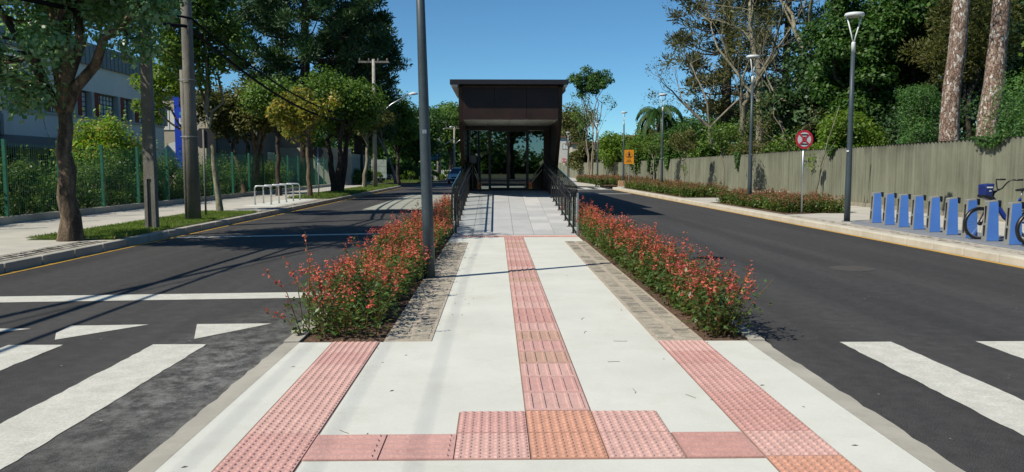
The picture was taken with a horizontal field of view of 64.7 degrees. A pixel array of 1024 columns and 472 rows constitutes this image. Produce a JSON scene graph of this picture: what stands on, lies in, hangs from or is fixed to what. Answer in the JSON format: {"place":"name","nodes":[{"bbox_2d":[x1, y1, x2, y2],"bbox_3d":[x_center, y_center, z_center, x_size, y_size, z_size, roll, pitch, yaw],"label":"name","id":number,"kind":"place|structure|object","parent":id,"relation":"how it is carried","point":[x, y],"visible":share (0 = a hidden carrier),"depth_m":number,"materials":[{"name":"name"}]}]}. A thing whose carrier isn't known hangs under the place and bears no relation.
{"place":"outdoors","nodes":[
{"label":"outdoors","id":0,"kind":"place"},
{"bbox_2d":[26,210,257,239],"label":"grass","id":1,"kind":"structure","parent":0,"point":[115,230],"depth_m":18.63,"materials":[{"name":"green plant"}]},
{"bbox_2d":[0,0,196,241],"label":"tree","id":2,"kind":"object","parent":1,"relation":"on","point":[53,28],"visible":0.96,"depth_m":15.08,"materials":[{"name":"green plant"}]},
{"bbox_2d":[139,15,159,227],"bbox_3d":[-8.090,-4.841,17.797,1.000,9.550,0.180,0,5,-1],"label":"utility pole","id":3,"kind":"object","parent":1,"relation":"on","point":[151,207],"visible":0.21,"depth_m":17.97,"materials":[{"name":"concrete"}]},
{"bbox_2d":[179,70,186,218],"bbox_3d":[-8.479,-2.300,20.967,0.132,3.950,0.132,0,5,-1],"label":"utility pole","id":4,"kind":"object","parent":1,"relation":"on","point":[183,128],"visible":0.66,"depth_m":20.89,"materials":[{"name":"concrete"}]},
{"bbox_2d":[178,0,200,219],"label":"utility pole","id":5,"kind":"object","parent":1,"relation":"on","point":[192,176],"visible":0.92,"depth_m":20.84,"materials":[{"name":"concrete"}]},
{"bbox_2d":[151,0,256,210],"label":"tree","id":6,"kind":"object","parent":1,"relation":"on","point":[216,9],"visible":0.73,"depth_m":24.27,"materials":[{"name":"green plant"}]},
{"bbox_2d":[0,185,394,261],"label":"sidewalk","id":7,"kind":"structure","parent":0,"point":[13,238],"depth_m":21.47,"materials":[{"name":"concrete"}]},
{"bbox_2d":[127,57,200,131],"bbox_3d":[-11.002,-3.362,25.661,2.384,5.410,2.053,0,5,-1],"label":"tree","id":8,"kind":"object","parent":7,"relation":"on","point":[159,83],"visible":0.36,"depth_m":25.29,"materials":[{"name":"green plant"}]},
{"bbox_2d":[0,184,330,224],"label":"wall","id":9,"kind":"structure","parent":7,"relation":"on","point":[39,216],"depth_m":25.83,"materials":[{"name":"concrete"}]},
{"bbox_2d":[0,139,334,216],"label":"fence","id":10,"kind":"object","parent":9,"relation":"on","point":[6,207],"visible":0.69,"depth_m":27.63,"materials":[{"name":"green metal"}]},
{"bbox_2d":[236,73,315,195],"bbox_3d":[-11.391,-4.998,39.741,3.768,6.283,4.773,0,5,-1],"label":"tree","id":11,"kind":"object","parent":7,"relation":"on","point":[261,99],"visible":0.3,"depth_m":38.86,"materials":[{"name":"green plant"}]},
{"bbox_2d":[358,58,417,186],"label":"utility pole","id":12,"kind":"object","parent":7,"relation":"on","point":[374,136],"visible":0.69,"depth_m":53.53,"materials":[{"name":"concrete"}]},
{"bbox_2d":[20,0,347,120],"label":"overhead cable","id":13,"kind":"object","parent":12,"relation":"attached to","point":[57,5],"visible":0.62,"depth_m":22.39,"materials":[{"name":"rubber"}]},
{"bbox_2d":[0,199,1023,260],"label":"sidewalk setts","id":14,"kind":"structure","parent":7,"relation":"on","point":[62,247],"depth_m":15.13,"materials":[{"name":"grey stone"}]},
{"bbox_2d":[287,184,397,198],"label":"grass","id":15,"kind":"structure","parent":0,"point":[326,194],"depth_m":42.43,"materials":[{"name":"green plant"}]},
{"bbox_2d":[265,84,341,195],"bbox_3d":[-9.510,-4.241,36.719,3.379,5.287,3.476,0,5,-1],"label":"tree","id":16,"kind":"object","parent":15,"relation":"on","point":[288,117],"visible":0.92,"depth_m":36.55,"materials":[{"name":"green plant"}]},
{"bbox_2d":[296,64,390,190],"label":"tree","id":17,"kind":"object","parent":15,"relation":"on","point":[361,101],"visible":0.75,"depth_m":43.60,"materials":[{"name":"green plant"}]},
{"bbox_2d":[353,106,395,186],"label":"tree","id":18,"kind":"object","parent":15,"relation":"on","point":[383,124],"visible":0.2,"depth_m":53.37,"materials":[{"name":"green plant"}]},
{"bbox_2d":[370,174,446,183],"bbox_3d":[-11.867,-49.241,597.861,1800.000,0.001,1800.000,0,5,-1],"label":"ground","id":19,"kind":"structure","parent":0,"point":[434,180],"depth_m":80.18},
{"bbox_2d":[310,1,412,171],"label":"araucaria tree","id":20,"kind":"object","parent":19,"relation":"on","point":[394,58],"visible":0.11,"depth_m":68.42,"materials":[{"name":"green plant"}]},
{"bbox_2d":[322,136,460,173],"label":"distant woods","id":21,"kind":"object","parent":19,"relation":"on","point":[444,166],"visible":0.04,"depth_m":200.81,"materials":[{"name":"green plant"}]},
{"bbox_2d":[384,105,453,176],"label":"tree","id":22,"kind":"object","parent":19,"relation":"on","point":[411,150],"visible":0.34,"depth_m":90.02,"materials":[{"name":"green plant"}]},
{"bbox_2d":[433,106,459,170],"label":"tree","id":23,"kind":"object","parent":19,"relation":"on","point":[448,136],"visible":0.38,"depth_m":119.75,"materials":[{"name":"green plant"}]},
{"bbox_2d":[561,102,583,177],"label":"tree","id":24,"kind":"object","parent":19,"relation":"on","point":[569,125],"visible":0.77,"depth_m":103.10,"materials":[{"name":"green plant"}]},
{"bbox_2d":[564,139,600,173],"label":"shrub","id":25,"kind":"object","parent":19,"relation":"on","point":[578,158],"visible":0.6,"depth_m":101.64,"materials":[{"name":"green plant"}]},
{"bbox_2d":[566,64,614,175],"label":"tree","id":26,"kind":"object","parent":19,"relation":"on","point":[596,82],"visible":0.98,"depth_m":86.93,"materials":[{"name":"green plant"}]},
{"bbox_2d":[566,92,617,174],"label":"bare tree","id":27,"kind":"object","parent":19,"relation":"on","point":[581,124],"visible":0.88,"depth_m":89.13,"materials":[{"name":"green plant"}]},
{"bbox_2d":[595,130,632,174],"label":"shrub","id":28,"kind":"object","parent":19,"relation":"on","point":[609,148],"visible":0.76,"depth_m":84.48,"materials":[{"name":"green plant"}]},
{"bbox_2d":[635,104,683,156],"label":"palm tree","id":29,"kind":"object","parent":19,"relation":"on","point":[652,115],"visible":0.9,"depth_m":69.18,"materials":[{"name":"green plant"}]},
{"bbox_2d":[646,121,697,175],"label":"shrub","id":30,"kind":"object","parent":19,"relation":"on","point":[672,153],"visible":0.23,"depth_m":64.80,"materials":[{"name":"green plant"}]},
{"bbox_2d":[680,138,731,173],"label":"shrub","id":31,"kind":"object","parent":19,"relation":"on","point":[703,149],"visible":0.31,"depth_m":54.90,"materials":[{"name":"green plant"}]},
{"bbox_2d":[659,0,763,146],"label":"bare tree","id":32,"kind":"object","parent":19,"relation":"on","point":[758,68],"visible":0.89,"depth_m":50.52,"materials":[{"name":"brown plant"}]},
{"bbox_2d":[658,0,793,143],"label":"bare tree","id":33,"kind":"object","parent":19,"relation":"on","point":[719,107],"visible":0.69,"depth_m":58.79,"materials":[{"name":"green plant"}]},
{"bbox_2d":[645,0,807,155],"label":"bare tree","id":34,"kind":"object","parent":19,"relation":"on","point":[701,120],"visible":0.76,"depth_m":54.86,"materials":[{"name":"brown plant"}]},
{"bbox_2d":[724,20,796,143],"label":"bare tree","id":35,"kind":"object","parent":19,"relation":"on","point":[779,117],"visible":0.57,"depth_m":43.96,"materials":[{"name":"brown plant"}]},
{"bbox_2d":[702,0,819,146],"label":"bare tree","id":36,"kind":"object","parent":19,"relation":"on","point":[745,102],"visible":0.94,"depth_m":48.77,"materials":[{"name":"brown plant"}]},
{"bbox_2d":[724,92,824,151],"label":"shrub","id":37,"kind":"object","parent":19,"relation":"on","point":[761,126],"visible":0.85,"depth_m":40.76,"materials":[{"name":"green plant"}]},
{"bbox_2d":[739,0,829,145],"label":"conifer tree","id":38,"kind":"object","parent":19,"relation":"on","point":[817,14],"visible":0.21,"depth_m":62.98,"materials":[{"name":"green plant"}]},
{"bbox_2d":[760,128,819,152],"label":"shrub","id":39,"kind":"object","parent":19,"relation":"on","point":[776,146],"visible":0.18,"depth_m":39.81,"materials":[{"name":"green plant"}]},
{"bbox_2d":[754,40,909,143],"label":"tree","id":40,"kind":"object","parent":19,"relation":"on","point":[797,100],"visible":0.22,"depth_m":42.90,"materials":[{"name":"green plant"}]},
{"bbox_2d":[804,106,890,170],"bbox_3d":[13.952,-3.333,33.640,3.490,4.174,3.511,0,5,-1],"label":"shrub","id":41,"kind":"object","parent":19,"relation":"on","point":[864,134],"visible":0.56,"depth_m":33.04,"materials":[{"name":"green plant"}]},
{"bbox_2d":[796,0,912,143],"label":"tree","id":42,"kind":"object","parent":19,"relation":"on","point":[877,38],"visible":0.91,"depth_m":36.43,"materials":[{"name":"green plant"}]},
{"bbox_2d":[891,81,940,143],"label":"shrub","id":43,"kind":"object","parent":19,"relation":"on","point":[922,114],"visible":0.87,"depth_m":29.39,"materials":[{"name":"green plant"}]},
{"bbox_2d":[873,96,974,144],"bbox_3d":[17.529,-3.688,34.599,5.120,4.727,4.709,0,5,-1],"label":"shrub","id":44,"kind":"object","parent":19,"relation":"on","point":[892,135],"visible":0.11,"depth_m":34.17,"materials":[{"name":"green plant"}]},
{"bbox_2d":[873,0,1023,103],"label":"tree","id":45,"kind":"object","parent":19,"relation":"on","point":[915,11],"visible":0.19,"depth_m":37.24,"materials":[{"name":"green plant"}]},
{"bbox_2d":[938,0,969,140],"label":"pine tree","id":46,"kind":"object","parent":19,"relation":"on","point":[949,124],"visible":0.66,"depth_m":26.45,"materials":[{"name":"brown plant"}]},
{"bbox_2d":[886,0,1023,139],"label":"tree","id":47,"kind":"object","parent":19,"relation":"on","point":[1019,63],"visible":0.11,"depth_m":37.02,"materials":[{"name":"green plant"}]},
{"bbox_2d":[897,0,1023,139],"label":"tree","id":48,"kind":"object","parent":19,"relation":"on","point":[977,43],"visible":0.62,"depth_m":33.23,"materials":[{"name":"green plant"}]},
{"bbox_2d":[960,91,1023,139],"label":"shrub","id":49,"kind":"object","parent":19,"relation":"on","point":[975,117],"visible":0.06,"depth_m":31.36,"materials":[{"name":"green plant"}]},
{"bbox_2d":[976,0,1010,138],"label":"pine tree","id":50,"kind":"object","parent":19,"relation":"on","point":[996,60],"visible":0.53,"depth_m":26.69,"materials":[{"name":"brown plant"}]},
{"bbox_2d":[968,68,1023,138],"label":"shrub","id":51,"kind":"object","parent":19,"relation":"on","point":[1016,124],"visible":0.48,"depth_m":23.23,"materials":[{"name":"green plant"}]},
{"bbox_2d":[367,180,452,186],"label":"cross street","id":52,"kind":"structure","parent":0,"point":[442,183],"depth_m":72.82,"materials":[{"name":"grey asphalt"}]},
{"bbox_2d":[163,89,253,186],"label":"building","id":53,"kind":"structure","parent":52,"relation":"on","point":[169,133],"depth_m":57.13,"materials":[{"name":"concrete"}]},
{"bbox_2d":[217,125,299,183],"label":"building","id":54,"kind":"structure","parent":52,"relation":"on","point":[269,145],"depth_m":59.38,"materials":[{"name":"grey glass"}]},
{"bbox_2d":[280,154,369,185],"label":"building","id":55,"kind":"structure","parent":52,"relation":"on","point":[353,162],"depth_m":65.02,"materials":[{"name":"grey glass"}]},
{"bbox_2d":[383,88,419,183],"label":"tree","id":56,"kind":"object","parent":52,"relation":"on","point":[408,129],"visible":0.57,"depth_m":74.72,"materials":[{"name":"green plant"}]},
{"bbox_2d":[2,0,1006,141],"label":"sky","id":57,"kind":"structure","parent":0,"point":[466,39],"materials":[{"name":"blue"}]},
{"bbox_2d":[0,186,1023,471],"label":"road","id":58,"kind":"structure","parent":0,"point":[948,310],"depth_m":8.66,"materials":[{"name":"grey asphalt"}]},
{"bbox_2d":[0,186,400,273],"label":"kerb","id":59,"kind":"structure","parent":58,"relation":"on","point":[30,261],"depth_m":16.45,"materials":[{"name":"concrete"}]},
{"bbox_2d":[362,194,450,209],"bbox_3d":[-4.124,-1.671,38.071,3.060,0.036,16.900,0,5,-1],"label":"bus bay","id":60,"kind":"object","parent":58,"relation":"on","point":[407,202],"visible":0.43,"depth_m":34.53,"materials":[{"name":"concrete"}]},
{"bbox_2d":[450,79,568,190],"bbox_3d":[-0.196,-3.658,35.747,3.850,4.390,23.750,0,5,-1],"label":"bus station","id":61,"kind":"object","parent":58,"relation":"on","point":[510,133],"visible":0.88,"depth_m":26.74,"materials":[{"name":"brown metal"}]},
{"bbox_2d":[469,130,488,188],"bbox_3d":[-1.150,-2.656,28.159,0.660,2.040,0.012,0,5,-1],"label":"side window","id":62,"kind":"structure","parent":61,"relation":"in","point":[478,139],"depth_m":28.14,"materials":[{"name":"clear glass"}]},
{"bbox_2d":[490,130,507,188],"bbox_3d":[-0.457,-2.657,28.173,0.625,2.040,0.040,0,5,-1],"label":"glass door","id":63,"kind":"structure","parent":61,"relation":"in","point":[498,138],"depth_m":28.17,"materials":[{"name":"clear glass"}]},
{"bbox_2d":[508,130,526,188],"bbox_3d":[0.198,-2.659,28.186,0.665,2.040,0.040,0,5,-1],"label":"glass door","id":64,"kind":"structure","parent":61,"relation":"in","point":[517,139],"depth_m":28.18,"materials":[{"name":"clear glass"}]},
{"bbox_2d":[529,130,543,188],"bbox_3d":[0.840,-2.660,28.198,0.520,2.040,0.012,0,5,-1],"label":"side window","id":65,"kind":"structure","parent":61,"relation":"in","point":[536,137],"depth_m":28.19,"materials":[{"name":"clear glass"}]},
{"bbox_2d":[0,186,1023,468],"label":"road markings","id":66,"kind":"object","parent":58,"relation":"on","point":[22,434],"visible":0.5,"depth_m":6.03,"materials":[{"name":"paint"}]},
{"bbox_2d":[0,188,1023,275],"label":"yellow kerb line","id":67,"kind":"object","parent":58,"relation":"on","point":[398,188],"visible":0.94,"depth_m":16.66,"materials":[{"name":"paint"}]},
{"bbox_2d":[453,190,575,234],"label":"access ramp","id":68,"kind":"structure","parent":58,"relation":"on","point":[511,212],"depth_m":21.41,"materials":[{"name":"concrete"}]},
{"bbox_2d":[451,159,472,235],"bbox_3d":[-1.348,-1.304,22.880,0.201,1.820,10.100,0,5,-1],"label":"ramp railing","id":69,"kind":"object","parent":68,"relation":"on","point":[460,190],"visible":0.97,"depth_m":20.19,"materials":[{"name":"black metal"}]},
{"bbox_2d":[543,159,578,234],"bbox_3d":[1.281,-1.308,22.931,0.201,1.820,10.100,0,5,-1],"label":"ramp railing","id":70,"kind":"object","parent":68,"relation":"on","point":[562,188],"visible":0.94,"depth_m":21.15,"materials":[{"name":"black metal"}]},
{"bbox_2d":[301,221,750,343],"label":"planting soil","id":71,"kind":"structure","parent":58,"relation":"on","point":[382,334],"depth_m":7.87,"materials":[{"name":"brown soil"}]},
{"bbox_2d":[261,233,317,335],"bbox_3d":[-1.969,0.439,7.464,0.388,0.902,0.760,2,5,22],"label":"flowering shoot","id":72,"kind":"object","parent":71,"relation":"on","point":[298,324],"visible":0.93,"depth_m":7.30,"materials":[{"name":"red plant"}]},
{"bbox_2d":[284,206,453,338],"bbox_3d":[-1.681,0.062,12.358,1.318,0.827,11.071,0,5,-1],"label":"flower hedge","id":73,"kind":"object","parent":71,"relation":"on","point":[391,259],"visible":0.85,"depth_m":8.20,"materials":[{"name":"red plant"}]},
{"bbox_2d":[576,202,771,336],"bbox_3d":[1.849,0.020,12.334,0.970,0.912,10.963,0,5,-1],"label":"flower hedge","id":74,"kind":"object","parent":71,"relation":"on","point":[659,268],"visible":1,"depth_m":8.85,"materials":[{"name":"red plant"}]},
{"bbox_2d":[155,235,934,471],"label":"platform","id":75,"kind":"structure","parent":58,"relation":"on","point":[467,360],"depth_m":5.60,"materials":[{"name":"concrete"}]},
{"bbox_2d":[211,235,861,471],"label":"tactile paving","id":76,"kind":"structure","parent":75,"relation":"on","point":[557,419],"depth_m":4.69,"materials":[{"name":"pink tile"}]},
{"bbox_2d":[384,241,702,341],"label":"granite setts","id":77,"kind":"structure","parent":75,"relation":"on","point":[419,319],"depth_m":9.03,"materials":[{"name":"beige stone"}]},
{"bbox_2d":[416,0,438,279],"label":"street lamp","id":78,"kind":"object","parent":77,"relation":"on","point":[426,193],"visible":0.94,"depth_m":10.71,"materials":[{"name":"metal"}]},
{"bbox_2d":[128,306,964,471],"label":"platform kerb","id":79,"kind":"structure","parent":58,"relation":"on","point":[160,455],"depth_m":5.01,"materials":[{"name":"concrete"}]},
{"bbox_2d":[613,187,1023,266],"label":"kerb","id":80,"kind":"structure","parent":58,"relation":"on","point":[997,256],"depth_m":17.43,"materials":[{"name":"grey concrete"}]},
{"bbox_2d":[570,178,1023,255],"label":"sidewalk","id":81,"kind":"structure","parent":0,"point":[858,213],"depth_m":23.70,"materials":[{"name":"concrete"}]},
{"bbox_2d":[573,181,617,185],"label":"planting soil","id":82,"kind":"structure","parent":81,"relation":"on","point":[600,185],"depth_m":63.74,"materials":[{"name":"brown soil"}]},
{"bbox_2d":[576,172,651,184],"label":"flower hedge","id":83,"kind":"object","parent":82,"relation":"on","point":[601,179],"visible":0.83,"depth_m":66.21,"materials":[{"name":"green plant"}]},
{"bbox_2d":[626,188,719,197],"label":"planting soil","id":84,"kind":"structure","parent":81,"relation":"on","point":[663,193],"depth_m":40.10,"materials":[{"name":"brown soil"}]},
{"bbox_2d":[623,176,730,196],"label":"flower hedge","id":85,"kind":"object","parent":84,"relation":"on","point":[682,188],"visible":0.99,"depth_m":40.82,"materials":[{"name":"green plant"}]},
{"bbox_2d":[668,128,698,181],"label":"sapling","id":86,"kind":"object","parent":84,"relation":"on","point":[679,139],"visible":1,"depth_m":47.45,"materials":[{"name":"green plant"}]},
{"bbox_2d":[700,120,746,190],"bbox_3d":[10.092,-3.699,38.906,2.188,3.837,1.979,0,5,-1],"label":"sapling","id":87,"kind":"object","parent":84,"relation":"on","point":[728,132],"visible":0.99,"depth_m":38.55,"materials":[{"name":"green plant"}]},
{"bbox_2d":[711,202,842,214],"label":"planting soil","id":88,"kind":"structure","parent":81,"relation":"on","point":[761,209],"depth_m":26.21,"materials":[{"name":"brown soil"}]},
{"bbox_2d":[746,55,759,194],"bbox_3d":[8.864,-3.899,29.966,0.480,5.510,0.480,-4,6,-41],"label":"street lamp","id":89,"kind":"object","parent":88,"relation":"on","point":[749,188],"visible":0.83,"depth_m":29.91,"materials":[{"name":"metal"}]},
{"bbox_2d":[715,186,844,212],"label":"flower hedge","id":90,"kind":"object","parent":88,"relation":"on","point":[785,201],"visible":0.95,"depth_m":26.00,"materials":[{"name":"green plant"}]},
{"bbox_2d":[558,136,1023,221],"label":"boundary wall","id":91,"kind":"structure","parent":81,"relation":"on","point":[962,169],"depth_m":27.89,"materials":[{"name":"concrete"}]},
{"bbox_2d":[843,12,864,221],"bbox_3d":[8.749,-3.040,20.893,0.480,5.337,0.480,2,5,19],"label":"street lamp","id":92,"kind":"object","parent":81,"relation":"on","point":[848,179],"visible":1,"depth_m":20.86,"materials":[{"name":"metal"}]},
{"bbox_2d":[850,221,1023,250],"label":"dock plinth","id":93,"kind":"structure","parent":81,"relation":"on","point":[951,237],"depth_m":16.57,"materials":[{"name":"grey concrete"}]},
{"bbox_2d":[895,194,910,227],"bbox_3d":[8.997,-0.588,18.603,0.310,0.774,0.180,0,5,-1],"label":"bicycle dock","id":94,"kind":"object","parent":93,"relation":"on","point":[902,216],"visible":1,"depth_m":18.54,"materials":[{"name":"metal"}]},
{"bbox_2d":[910,195,925,229],"bbox_3d":[8.985,-0.528,17.897,0.310,0.774,0.180,0,5,-1],"label":"bicycle dock","id":95,"kind":"object","parent":93,"relation":"on","point":[917,217],"visible":1,"depth_m":17.83,"materials":[{"name":"metal"}]},
{"bbox_2d":[925,196,942,231],"bbox_3d":[8.973,-0.468,17.191,0.310,0.774,0.180,0,5,-1],"label":"bicycle dock","id":96,"kind":"object","parent":93,"relation":"on","point":[933,218],"visible":1,"depth_m":17.13,"materials":[{"name":"metal"}]},
{"bbox_2d":[941,197,960,234],"bbox_3d":[8.961,-0.408,16.485,0.310,0.774,0.180,0,5,-1],"label":"bicycle dock","id":97,"kind":"object","parent":93,"relation":"on","point":[950,224],"visible":1,"depth_m":16.42,"materials":[{"name":"metal"}]},
{"bbox_2d":[981,200,1001,241],"bbox_3d":[8.937,-0.288,15.074,0.310,0.774,0.180,0,5,-1],"label":"bicycle dock","id":98,"kind":"object","parent":93,"relation":"on","point":[990,229],"visible":1,"depth_m":15.01,"materials":[{"name":"metal"}]},
{"bbox_2d":[963,179,1023,238],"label":"bicycle","id":99,"kind":"object","parent":93,"relation":"on","point":[986,191],"visible":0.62,"depth_m":15.44,"materials":[{"name":"metal"}]},
{"bbox_2d":[1002,201,1023,244],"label":"bicycle dock","id":100,"kind":"object","parent":93,"relation":"on","point":[1014,212],"visible":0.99,"depth_m":14.31,"materials":[{"name":"metal"}]},
{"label":"verge soil","id":101,"kind":"structure","parent":0,"visible":0},
{"bbox_2d":[0,150,56,216],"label":"shrub","id":102,"kind":"object","parent":101,"relation":"on","point":[43,185],"visible":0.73,"depth_m":22.33,"materials":[{"name":"green plant"}]},
{"bbox_2d":[0,144,82,214],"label":"shrub","id":103,"kind":"object","parent":101,"relation":"on","point":[35,173],"visible":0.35,"depth_m":23.43,"materials":[{"name":"green plant"}]},
{"bbox_2d":[0,21,167,200],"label":"factory building","id":104,"kind":"structure","parent":101,"relation":"on","point":[107,84],"depth_m":41.69,"materials":[{"name":"concrete"}]},
{"bbox_2d":[38,148,136,208],"bbox_3d":[-13.955,-1.798,26.649,2.322,2.219,3.333,0,5,-1],"label":"shrub","id":105,"kind":"object","parent":101,"relation":"on","point":[90,177],"visible":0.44,"depth_m":26.30,"materials":[{"name":"green plant"}]},
{"bbox_2d":[47,105,157,201],"bbox_3d":[-15.398,-2.967,30.205,3.918,3.830,3.827,0,5,-1],"label":"shrub","id":106,"kind":"object","parent":101,"relation":"on","point":[105,135],"visible":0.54,"depth_m":29.55,"materials":[{"name":"green plant"}]},
{"bbox_2d":[79,142,158,207],"bbox_3d":[-13.986,-2.074,29.037,2.620,2.542,2.849,0,5,-1],"label":"shrub","id":107,"kind":"object","parent":101,"relation":"on","point":[119,173],"visible":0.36,"depth_m":28.46,"materials":[{"name":"green plant"}]},
{"bbox_2d":[111,157,183,203],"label":"shrub","id":108,"kind":"object","parent":101,"relation":"on","point":[162,174],"visible":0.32,"depth_m":31.50,"materials":[{"name":"green plant"}]},
{"bbox_2d":[196,77,280,192],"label":"tree","id":109,"kind":"object","parent":101,"relation":"on","point":[227,113],"visible":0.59,"depth_m":41.05,"materials":[{"name":"green plant"}]},
{"bbox_2d":[200,0,396,185],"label":"araucaria tree","id":110,"kind":"object","parent":101,"relation":"on","point":[271,18],"visible":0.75,"depth_m":59.00,"materials":[{"name":"green plant"}]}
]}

